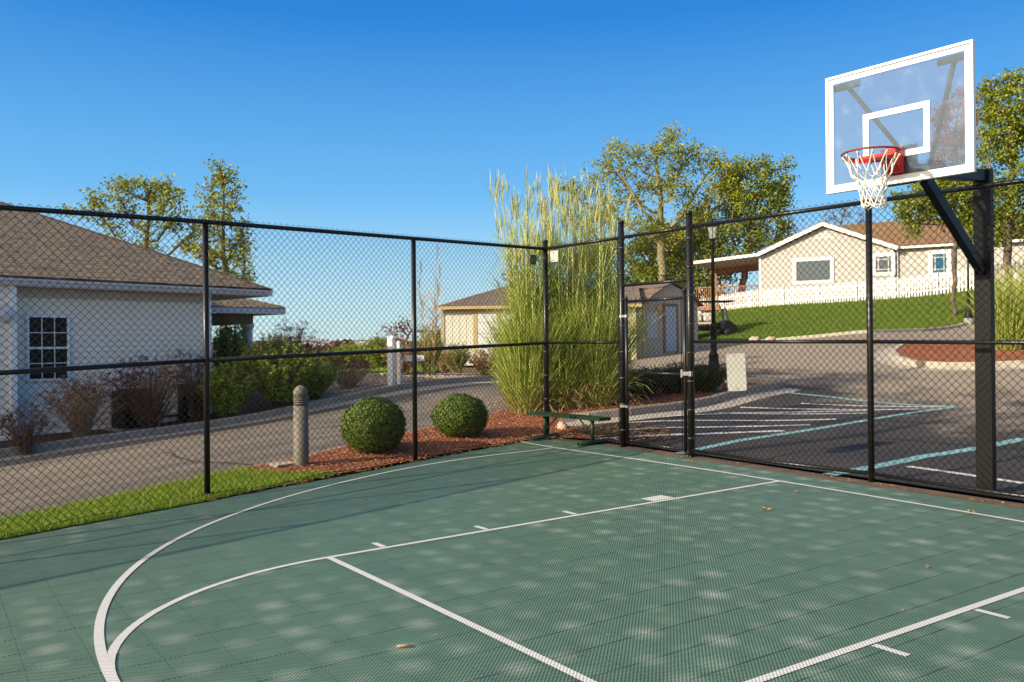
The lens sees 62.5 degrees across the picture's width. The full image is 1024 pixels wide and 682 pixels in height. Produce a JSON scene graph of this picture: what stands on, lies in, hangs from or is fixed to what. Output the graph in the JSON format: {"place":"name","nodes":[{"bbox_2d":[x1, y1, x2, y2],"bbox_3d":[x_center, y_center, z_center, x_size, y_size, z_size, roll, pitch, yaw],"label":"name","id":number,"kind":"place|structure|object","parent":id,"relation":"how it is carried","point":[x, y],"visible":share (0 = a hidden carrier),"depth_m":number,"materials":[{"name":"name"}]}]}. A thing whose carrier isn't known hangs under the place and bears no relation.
{"place":"outdoors","nodes":[
{"label":"outdoors","id":0,"kind":"place"},
{"bbox_2d":[0,383,507,518],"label":"road","id":1,"kind":"structure","parent":0,"point":[28,484],"depth_m":13.07,"materials":[{"name":"grey asphalt"}]},
{"bbox_2d":[5,399,409,485],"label":"road cracks","id":2,"kind":"object","parent":1,"relation":"on","point":[174,455],"visible":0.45,"depth_m":11.94,"materials":[{"name":"grey asphalt"}]},
{"bbox_2d":[59,426,433,509],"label":"kerb","id":3,"kind":"structure","parent":1,"relation":"on","point":[271,462],"depth_m":11.82,"materials":[{"name":"concrete"}]},
{"bbox_2d":[0,381,500,460],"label":"gutter","id":4,"kind":"object","parent":1,"relation":"on","point":[272,418],"visible":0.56,"depth_m":18.31,"materials":[{"name":"concrete"}]},
{"bbox_2d":[0,358,630,457],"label":"kerb","id":5,"kind":"structure","parent":1,"relation":"on","point":[72,442],"depth_m":17.86,"materials":[{"name":"concrete"}]},
{"bbox_2d":[336,363,437,374],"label":"grass","id":6,"kind":"structure","parent":0,"point":[384,370],"depth_m":28.64,"materials":[{"name":"green plant"}]},
{"bbox_2d":[437,350,450,371],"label":"garden plant","id":7,"kind":"object","parent":6,"relation":"on","point":[443,366],"visible":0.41,"depth_m":27.87,"materials":[{"name":"brown plant"}]},
{"bbox_2d":[307,373,481,401],"bbox_3d":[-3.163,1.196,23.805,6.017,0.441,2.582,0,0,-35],"label":"gravel","id":8,"kind":"structure","parent":0,"point":[367,382],"depth_m":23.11,"materials":[{"name":"grey gravel"}]},
{"bbox_2d":[304,359,340,399],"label":"arching shrub","id":9,"kind":"object","parent":8,"relation":"on","point":[328,370],"visible":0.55,"depth_m":20.61,"materials":[{"name":"green plant"}]},
{"bbox_2d":[324,356,373,389],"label":"dried shrub","id":10,"kind":"object","parent":8,"relation":"on","point":[350,379],"visible":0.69,"depth_m":21.96,"materials":[{"name":"brown plant"}]},
{"bbox_2d":[379,335,421,375],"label":"garden plant","id":11,"kind":"object","parent":8,"relation":"on","point":[406,368],"visible":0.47,"depth_m":24.83,"materials":[{"name":"brown plant"}]},
{"bbox_2d":[387,335,423,384],"bbox_3d":[-2.823,0.536,22.347,0.968,1.380,0.237,-1,0,5],"label":"white post","id":12,"kind":"object","parent":8,"relation":"on","point":[419,358],"visible":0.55,"depth_m":22.33,"materials":[{"name":"plastic"}]},
{"bbox_2d":[411,324,445,374],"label":"garden plant","id":13,"kind":"object","parent":8,"relation":"on","point":[429,360],"visible":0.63,"depth_m":24.88,"materials":[{"name":"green plant"}]},
{"bbox_2d":[406,243,451,375],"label":"ornamental grass","id":14,"kind":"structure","parent":8,"relation":"on","point":[434,307],"depth_m":24.45,"materials":[{"name":"brown plant"}]},
{"bbox_2d":[439,340,473,372],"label":"garden plant","id":15,"kind":"object","parent":8,"relation":"on","point":[460,368],"visible":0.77,"depth_m":26.84,"materials":[{"name":"green plant"}]},
{"bbox_2d":[467,344,496,375],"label":"garden plant","id":16,"kind":"object","parent":8,"relation":"on","point":[486,369],"visible":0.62,"depth_m":25.32,"materials":[{"name":"brown plant"}]},
{"bbox_2d":[0,317,1023,539],"bbox_3d":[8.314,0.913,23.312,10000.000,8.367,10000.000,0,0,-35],"label":"ground","id":17,"kind":"structure","parent":0,"point":[737,460],"depth_m":11.47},
{"bbox_2d":[60,173,211,255],"bbox_3d":[-15.104,-2.244,33.987,6.106,9.159,2.353,-1,0,5],"label":"deciduous tree","id":18,"kind":"object","parent":17,"relation":"on","point":[151,196],"visible":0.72,"depth_m":33.81,"materials":[{"name":"green plant"}]},
{"bbox_2d":[0,202,285,440],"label":"house","id":19,"kind":"structure","parent":17,"relation":"on","point":[157,330],"depth_m":18.15,"materials":[{"name":"white paint"}]},
{"bbox_2d":[25,315,69,381],"bbox_3d":[-9.426,0.141,17.157,0.070,1.340,0.823,-1,0,40],"label":"window","id":20,"kind":"structure","parent":19,"relation":"in","point":[53,350],"depth_m":17.14,"materials":[{"name":"black"}]},
{"bbox_2d":[0,394,294,448],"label":"house bed","id":21,"kind":"object","parent":17,"relation":"on","point":[176,422],"visible":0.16,"depth_m":19.00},
{"bbox_2d":[0,402,58,455],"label":"dried shrub","id":22,"kind":"object","parent":21,"relation":"on","point":[22,444],"visible":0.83,"depth_m":14.84,"materials":[{"name":"brown plant"}]},
{"bbox_2d":[34,364,126,437],"bbox_3d":[-8.289,1.185,16.207,1.715,1.486,1.639,-1,0,6],"label":"dried shrub","id":23,"kind":"object","parent":21,"relation":"on","point":[86,413],"visible":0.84,"depth_m":16.10,"materials":[{"name":"brown plant"}]},
{"bbox_2d":[104,388,157,431],"bbox_3d":[-8.015,1.455,17.814,0.800,0.925,0.800,-1,0,40],"label":"air conditioner","id":24,"kind":"object","parent":21,"relation":"on","point":[127,415],"visible":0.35,"depth_m":17.51,"materials":[{"name":"black metal"}]},
{"bbox_2d":[99,348,200,428],"bbox_3d":[-7.469,1.000,17.302,2.060,1.772,1.858,0,0,-35],"label":"dried shrub","id":25,"kind":"object","parent":21,"relation":"on","point":[148,417],"visible":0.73,"depth_m":17.09,"materials":[{"name":"brown plant"}]},
{"bbox_2d":[161,381,203,420],"bbox_3d":[-7.459,1.369,19.181,0.380,0.870,1.095,-1,0,40],"label":"utility cabinet","id":26,"kind":"object","parent":21,"relation":"on","point":[181,410],"visible":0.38,"depth_m":19.01,"materials":[{"name":"paint"}]},
{"bbox_2d":[171,347,219,421],"bbox_3d":[-7.071,0.931,18.953,1.288,1.786,1.342,0,0,-35],"label":"dried shrub","id":27,"kind":"object","parent":21,"relation":"on","point":[196,407],"visible":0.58,"depth_m":18.91,"materials":[{"name":"brown plant"}]},
{"bbox_2d":[193,354,262,417],"bbox_3d":[-6.175,1.024,18.650,1.560,1.514,1.438,0,0,-35],"label":"arching shrub","id":28,"kind":"object","parent":21,"relation":"on","point":[222,395],"visible":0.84,"depth_m":18.39,"materials":[{"name":"green plant"}]},
{"bbox_2d":[234,332,325,409],"bbox_3d":[-5.487,0.698,19.652,2.218,1.837,2.327,0,0,-35],"label":"arching shrub","id":29,"kind":"object","parent":21,"relation":"on","point":[290,368],"visible":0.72,"depth_m":19.25,"materials":[{"name":"green plant"}]},
{"bbox_2d":[250,317,336,364],"bbox_3d":[-5.659,0.347,21.986,2.337,2.129,2.057,0,0,-35],"label":"dried shrub","id":30,"kind":"object","parent":21,"relation":"on","point":[306,345],"visible":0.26,"depth_m":21.94,"materials":[{"name":"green plant"}]},
{"bbox_2d":[0,466,338,538],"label":"grass verge","id":31,"kind":"object","parent":17,"relation":"on","point":[156,509],"depth_m":9.39,"materials":[{"name":"green plant"}]},
{"bbox_2d":[198,439,528,500],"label":"leaf litter","id":32,"kind":"object","parent":31,"relation":"on","point":[360,470],"visible":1,"depth_m":11.33,"materials":[{"name":"brown plant"}]},
{"bbox_2d":[182,154,258,331],"bbox_3d":[-11.292,-2.689,33.031,2.709,9.091,2.506,0,0,-35],"label":"deciduous tree","id":33,"kind":"object","parent":17,"relation":"on","point":[224,179],"visible":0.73,"depth_m":32.83,"materials":[{"name":"green plant"}]},
{"bbox_2d":[212,314,255,372],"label":"arching shrub","id":34,"kind":"object","parent":17,"relation":"on","point":[225,347],"visible":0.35,"depth_m":23.32,"materials":[{"name":"green plant"}]},
{"bbox_2d":[0,202,547,534],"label":"chain link fence","id":35,"kind":"object","parent":17,"relation":"on","point":[205,360],"visible":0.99,"depth_m":10.00,"materials":[{"name":"black metal"}]},
{"bbox_2d":[530,254,535,264],"bbox_3d":[0.356,-1.372,14.252,0.166,0.170,0.044,0,0,-35],"label":"sign plate","id":36,"kind":"object","parent":35,"relation":"attached to","point":[532,260],"visible":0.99,"depth_m":14.24,"materials":[{"name":"black plastic"}]},
{"bbox_2d":[301,337,326,344],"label":"distant building","id":37,"kind":"structure","parent":17,"relation":"on","point":[320,338],"depth_m":328.08,"materials":[{"name":"white paint"}]},
{"bbox_2d":[254,335,439,363],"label":"woodland","id":38,"kind":"object","parent":17,"relation":"on","point":[344,341],"visible":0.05,"depth_m":231.49,"materials":[{"name":"plant"}]},
{"bbox_2d":[338,370,436,379],"bbox_3d":[-3.806,1.169,25.479,3.089,0.506,0.737,0,0,-10],"label":"lawn edging","id":39,"kind":"object","parent":17,"relation":"on","point":[384,374],"visible":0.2,"depth_m":25.19,"materials":[{"name":"concrete"}]},
{"bbox_2d":[378,316,438,344],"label":"bare tree","id":40,"kind":"object","parent":17,"relation":"on","point":[401,331],"visible":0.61,"depth_m":61.97,"materials":[{"name":"brown plant"}]},
{"bbox_2d":[245,381,775,473],"bbox_3d":[1.405,1.377,15.611,5.320,0.719,12.078,-1,0,27],"label":"mulch bed","id":41,"kind":"object","parent":17,"relation":"on","point":[426,444],"visible":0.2,"depth_m":13.77,"materials":[{"name":"brown wood"}]},
{"bbox_2d":[268,461,293,467],"bbox_3d":[-3.170,1.712,11.674,0.260,0.050,0.360,-1,0,38],"label":"concrete pad","id":42,"kind":"object","parent":41,"relation":"on","point":[280,465],"visible":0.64,"depth_m":11.61,"materials":[{"name":"beige concrete"}]},
{"bbox_2d":[293,385,308,473],"bbox_3d":[-2.925,1.223,11.702,0.214,1.220,0.214,0,0,-35],"label":"bollard light","id":43,"kind":"object","parent":41,"relation":"on","point":[301,420],"visible":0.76,"depth_m":11.62,"materials":[{"name":"beige paint"}]},
{"bbox_2d":[340,394,407,452],"bbox_3d":[-2.098,1.237,12.746,1.059,0.870,1.040,0,0,-35],"label":"boxwood bush","id":44,"kind":"object","parent":41,"relation":"on","point":[370,407],"visible":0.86,"depth_m":12.41,"materials":[{"name":"green plant"}]},
{"bbox_2d":[429,392,488,436],"bbox_3d":[-0.888,1.243,14.369,1.046,0.739,1.014,0,0,-35],"label":"boxwood bush","id":45,"kind":"object","parent":41,"relation":"on","point":[440,418],"visible":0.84,"depth_m":14.02,"materials":[{"name":"green plant"}]},
{"bbox_2d":[467,164,593,420],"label":"ornamental grass","id":46,"kind":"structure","parent":41,"relation":"on","point":[524,385],"depth_m":16.61,"materials":[{"name":"plant"}]},
{"bbox_2d":[557,421,566,429],"bbox_3d":[0.889,1.526,14.999,0.193,0.206,0.291,-1,0,0],"label":"rock","id":47,"kind":"object","parent":41,"relation":"on","point":[561,426],"visible":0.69,"depth_m":14.89,"materials":[{"name":"beige stone"}]},
{"bbox_2d":[498,171,632,413],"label":"ornamental grass","id":48,"kind":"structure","parent":41,"relation":"on","point":[560,265],"depth_m":16.76,"materials":[{"name":"plant"}]},
{"bbox_2d":[529,181,666,409],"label":"ornamental grass","id":49,"kind":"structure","parent":41,"relation":"on","point":[611,222],"depth_m":16.79,"materials":[{"name":"plant"}]},
{"bbox_2d":[544,423,671,440],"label":"leaf litter","id":50,"kind":"object","parent":41,"relation":"on","point":[643,437],"visible":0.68,"depth_m":14.13,"materials":[{"name":"brown plant"}]},
{"bbox_2d":[629,364,673,398],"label":"evergreen shrub","id":51,"kind":"object","parent":41,"relation":"on","point":[647,393],"visible":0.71,"depth_m":17.76,"materials":[{"name":"green plant"}]},
{"bbox_2d":[654,361,700,393],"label":"evergreen shrub","id":52,"kind":"object","parent":41,"relation":"on","point":[678,387],"visible":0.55,"depth_m":18.16,"materials":[{"name":"green plant"}]},
{"bbox_2d":[679,361,726,392],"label":"evergreen shrub","id":53,"kind":"object","parent":41,"relation":"on","point":[709,378],"visible":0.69,"depth_m":18.14,"materials":[{"name":"green plant"}]},
{"bbox_2d":[705,220,721,390],"bbox_3d":[4.434,-0.746,18.605,0.380,3.845,0.380,0,0,-35],"label":"street lamp","id":54,"kind":"object","parent":41,"relation":"on","point":[712,308],"visible":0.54,"depth_m":18.57,"materials":[{"name":"metal"}]},
{"bbox_2d":[0,439,1023,681],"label":"court surface","id":55,"kind":"object","parent":17,"relation":"on","point":[721,586],"visible":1,"depth_m":5.86,"materials":[{"name":"plastic"}]},
{"bbox_2d":[94,441,1023,681],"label":"court markings","id":56,"kind":"object","parent":55,"relation":"on","point":[106,660],"visible":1,"depth_m":5.16,"materials":[{"name":"paint"}]},
{"bbox_2d":[528,411,610,445],"bbox_3d":[0.911,1.420,13.760,0.600,0.448,1.696,0,0,-39],"label":"bench","id":57,"kind":"object","parent":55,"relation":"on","point":[590,418],"visible":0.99,"depth_m":13.56,"materials":[{"name":"green metal"}]},
{"bbox_2d":[825,39,996,498],"bbox_3d":[4.084,-0.471,8.012,2.451,4.272,1.317,0,0,-19],"label":"basketball goal","id":58,"kind":"object","parent":55,"relation":"on","point":[899,165],"visible":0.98,"depth_m":8.23,"materials":[{"name":"black paint"}]},
{"bbox_2d":[434,285,641,365],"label":"garage","id":59,"kind":"structure","parent":17,"relation":"on","point":[630,293],"depth_m":35.91,"materials":[{"name":"white plastic"}]},
{"bbox_2d":[477,312,509,359],"bbox_3d":[0.384,-0.108,35.663,3.700,2.238,0.050,-1,0,6],"label":"garage door","id":60,"kind":"structure","parent":59,"relation":"in","point":[480,327],"depth_m":35.80,"materials":[{"name":"white plastic"}]},
{"bbox_2d":[571,204,731,283],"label":"deciduous tree","id":61,"kind":"object","parent":17,"relation":"on","point":[627,279],"visible":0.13,"depth_m":71.35,"materials":[{"name":"green plant"}]},
{"bbox_2d":[551,119,758,280],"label":"deciduous tree","id":62,"kind":"object","parent":17,"relation":"on","point":[658,222],"visible":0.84,"depth_m":59.75,"materials":[{"name":"green plant"}]},
{"bbox_2d":[636,283,703,357],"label":"garden shed","id":63,"kind":"structure","parent":17,"relation":"on","point":[666,290],"depth_m":37.26,"materials":[{"name":"grey wood"}]},
{"bbox_2d":[666,306,676,351],"bbox_3d":[7.040,-0.532,37.476,0.703,1.992,0.050,0,0,-37],"label":"door","id":64,"kind":"structure","parent":63,"relation":"in","point":[671,321],"depth_m":37.47,"materials":[{"name":"wood"}]},
{"bbox_2d":[629,216,741,306],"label":"deciduous tree","id":65,"kind":"object","parent":17,"relation":"on","point":[678,256],"visible":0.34,"depth_m":61.65,"materials":[{"name":"green plant"}]},
{"bbox_2d":[695,150,802,303],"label":"deciduous tree","id":66,"kind":"object","parent":17,"relation":"on","point":[776,189],"visible":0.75,"depth_m":59.53,"materials":[{"name":"green plant"}]},
{"bbox_2d":[762,201,799,247],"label":"bare tree","id":67,"kind":"object","parent":17,"relation":"on","point":[779,231],"visible":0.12,"depth_m":74.69,"materials":[{"name":"brown plant"}]},
{"bbox_2d":[541,438,1023,508],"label":"court apron","id":68,"kind":"object","parent":17,"relation":"on","point":[863,482],"visible":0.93,"depth_m":10.10,"materials":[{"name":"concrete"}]},
{"bbox_2d":[542,175,1023,499],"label":"chain link fence","id":69,"kind":"object","parent":68,"relation":"on","point":[869,342],"visible":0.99,"depth_m":10.23,"materials":[{"name":"black metal"}]},
{"bbox_2d":[550,250,557,261],"bbox_3d":[0.707,-1.421,14.168,0.040,0.190,0.200,0,0,-35],"label":"sign plate","id":70,"kind":"object","parent":69,"relation":"attached to","point":[553,256],"visible":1,"depth_m":14.16,"materials":[{"name":"grey metal"}]},
{"bbox_2d":[619,288,692,451],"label":"gate","id":71,"kind":"structure","parent":69,"relation":"attached to","point":[683,373],"depth_m":12.34,"materials":[{"name":"black metal"}]},
{"bbox_2d":[726,353,746,390],"bbox_3d":[2.997,0.417,11.276,0.042,0.514,0.336,0,0,-35],"label":"sign plate","id":72,"kind":"object","parent":69,"relation":"attached to","point":[733,372],"visible":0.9,"depth_m":11.27,"materials":[{"name":"metal"}]},
{"bbox_2d":[681,456,1003,502],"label":"leaf litter","id":73,"kind":"object","parent":68,"relation":"on","point":[880,483],"visible":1,"depth_m":9.31,"materials":[{"name":"brown plant"}]},
{"bbox_2d":[572,323,1023,500],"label":"parking lot","id":74,"kind":"structure","parent":17,"relation":"on","point":[964,409],"depth_m":15.44,"materials":[{"name":"grey asphalt"}]},
{"bbox_2d":[561,379,784,422],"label":"island kerb","id":75,"kind":"structure","parent":74,"relation":"on","point":[706,402],"depth_m":16.46,"materials":[{"name":"concrete"}]},
{"bbox_2d":[566,388,801,426],"bbox_3d":[3.870,1.301,17.008,6.929,0.438,1.042,0,0,-36],"label":"island gutter","id":76,"kind":"object","parent":74,"relation":"on","point":[752,396],"visible":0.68,"depth_m":16.94,"materials":[{"name":"concrete"}]},
{"bbox_2d":[723,378,781,383],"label":"bed rear kerb","id":77,"kind":"structure","parent":74,"relation":"on","point":[766,380],"depth_m":20.00,"materials":[{"name":"concrete"}]},
{"bbox_2d":[600,403,1023,483],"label":"white parking lines","id":78,"kind":"object","parent":74,"relation":"on","point":[792,425],"visible":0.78,"depth_m":15.22,"materials":[{"name":"paint"}]},
{"bbox_2d":[698,320,973,343],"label":"lawn kerb","id":79,"kind":"structure","parent":74,"relation":"on","point":[888,330],"depth_m":35.18,"materials":[{"name":"concrete"}]},
{"bbox_2d":[676,392,1023,475],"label":"blue parking lines","id":80,"kind":"object","parent":74,"relation":"on","point":[913,458],"visible":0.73,"depth_m":12.42,"materials":[{"name":"paint"}]},
{"bbox_2d":[824,443,878,451],"bbox_3d":[4.923,1.542,12.225,1.240,0.039,0.320,0,0,-35],"label":"asphalt patch","id":81,"kind":"object","parent":74,"relation":"on","point":[854,447],"visible":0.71,"depth_m":12.19,"materials":[{"name":"black asphalt"}]},
{"bbox_2d":[739,370,1017,464],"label":"parking cracks","id":82,"kind":"object","parent":74,"relation":"on","point":[875,442],"visible":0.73,"depth_m":12.84,"materials":[{"name":"grey asphalt"}]},
{"bbox_2d":[874,347,1023,370],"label":"round island gutter","id":83,"kind":"object","parent":74,"relation":"on","point":[887,360],"visible":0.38,"depth_m":22.16,"materials":[{"name":"concrete"}]},
{"bbox_2d":[889,344,1023,368],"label":"round island kerb","id":84,"kind":"structure","parent":74,"relation":"on","point":[928,364],"depth_m":21.31,"materials":[{"name":"concrete"}]},
{"bbox_2d":[820,203,863,224],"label":"bare tree","id":85,"kind":"object","parent":17,"relation":"on","point":[848,216],"visible":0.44,"depth_m":74.86,"materials":[{"name":"brown plant"}]},
{"bbox_2d":[694,212,1023,311],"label":"house","id":86,"kind":"structure","parent":17,"relation":"on","point":[934,251],"depth_m":51.60,"materials":[{"name":"beige"}]},
{"bbox_2d":[792,256,833,284],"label":"window","id":87,"kind":"structure","parent":86,"relation":"in","point":[802,268],"depth_m":52.17,"materials":[{"name":"grey glass"}]},
{"bbox_2d":[873,252,894,275],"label":"window","id":88,"kind":"structure","parent":86,"relation":"in","point":[881,263],"depth_m":50.16,"materials":[{"name":"grey glass"}]},
{"bbox_2d":[928,249,950,276],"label":"window","id":89,"kind":"structure","parent":86,"relation":"in","point":[945,262],"depth_m":48.93,"materials":[{"name":"white glass"}]},
{"bbox_2d":[888,165,1002,315],"bbox_3d":[19.427,-4.433,38.020,5.017,6.933,3.002,-1,0,11],"label":"deciduous tree","id":90,"kind":"object","parent":17,"relation":"on","point":[941,184],"visible":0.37,"depth_m":37.81,"materials":[{"name":"green plant"}]},
{"bbox_2d":[918,81,984,212],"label":"deciduous tree","id":91,"kind":"object","parent":17,"relation":"on","point":[955,143],"visible":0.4,"depth_m":63.62,"materials":[{"name":"green plant"}]},
{"bbox_2d":[951,66,1023,293],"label":"deciduous tree","id":92,"kind":"object","parent":17,"relation":"on","point":[1009,144],"visible":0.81,"depth_m":36.83,"materials":[{"name":"green plant"}]},
{"bbox_2d":[0,0,1023,341],"label":"sky","id":93,"kind":"structure","parent":0,"point":[378,116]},
{"bbox_2d":[698,280,1022,343],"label":"hill lawn","id":94,"kind":"structure","parent":0,"point":[902,316],"depth_m":42.33,"materials":[{"name":"green plant"}]},
{"bbox_2d":[698,300,736,334],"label":"golf cart","id":95,"kind":"object","parent":94,"relation":"on","point":[723,323],"visible":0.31,"depth_m":43.43,"materials":[{"name":"black plastic"}]},
{"bbox_2d":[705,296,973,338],"bbox_3d":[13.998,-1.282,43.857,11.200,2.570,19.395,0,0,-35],"label":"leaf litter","id":96,"kind":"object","parent":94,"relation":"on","point":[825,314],"visible":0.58,"depth_m":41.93,"materials":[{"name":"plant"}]},
{"bbox_2d":[698,260,1023,312],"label":"picket fence","id":97,"kind":"object","parent":94,"relation":"on","point":[857,297],"visible":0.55,"depth_m":46.75,"materials":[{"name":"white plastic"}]},
{"bbox_2d":[964,260,973,324],"bbox_3d":[19.617,-2.542,36.305,0.380,3.845,0.380,0,0,-35],"label":"street lamp","id":98,"kind":"object","parent":94,"relation":"on","point":[968,314],"visible":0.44,"depth_m":36.24,"materials":[{"name":"metal"}]},
{"bbox_2d":[896,344,1023,361],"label":"round mulch bed","id":99,"kind":"object","parent":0,"point":[1003,356],"visible":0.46,"depth_m":22.94,"materials":[{"name":"brown wood"}]},
{"bbox_2d":[946,261,1023,351],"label":"ornamental grass","id":100,"kind":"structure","parent":99,"relation":"on","point":[1007,318],"depth_m":23.16,"materials":[{"name":"plant"}]},
{"bbox_2d":[1000,260,1023,346],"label":"ornamental grass","id":101,"kind":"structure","parent":99,"relation":"on","point":[1021,270],"depth_m":24.51,"materials":[{"name":"plant"}]},
{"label":"back lawn","id":102,"kind":"structure","parent":0,"visible":0},
{"bbox_2d":[320,340,360,368],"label":"green shrub","id":103,"kind":"object","parent":102,"relation":"on","point":[338,350],"visible":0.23,"depth_m":32.51,"materials":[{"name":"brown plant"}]},
{"bbox_2d":[340,337,372,368],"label":"green shrub","id":104,"kind":"object","parent":102,"relation":"on","point":[356,358],"visible":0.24,"depth_m":32.60,"materials":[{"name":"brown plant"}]},
{"bbox_2d":[356,332,404,368],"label":"green shrub","id":105,"kind":"object","parent":102,"relation":"on","point":[376,357],"visible":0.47,"depth_m":31.67,"materials":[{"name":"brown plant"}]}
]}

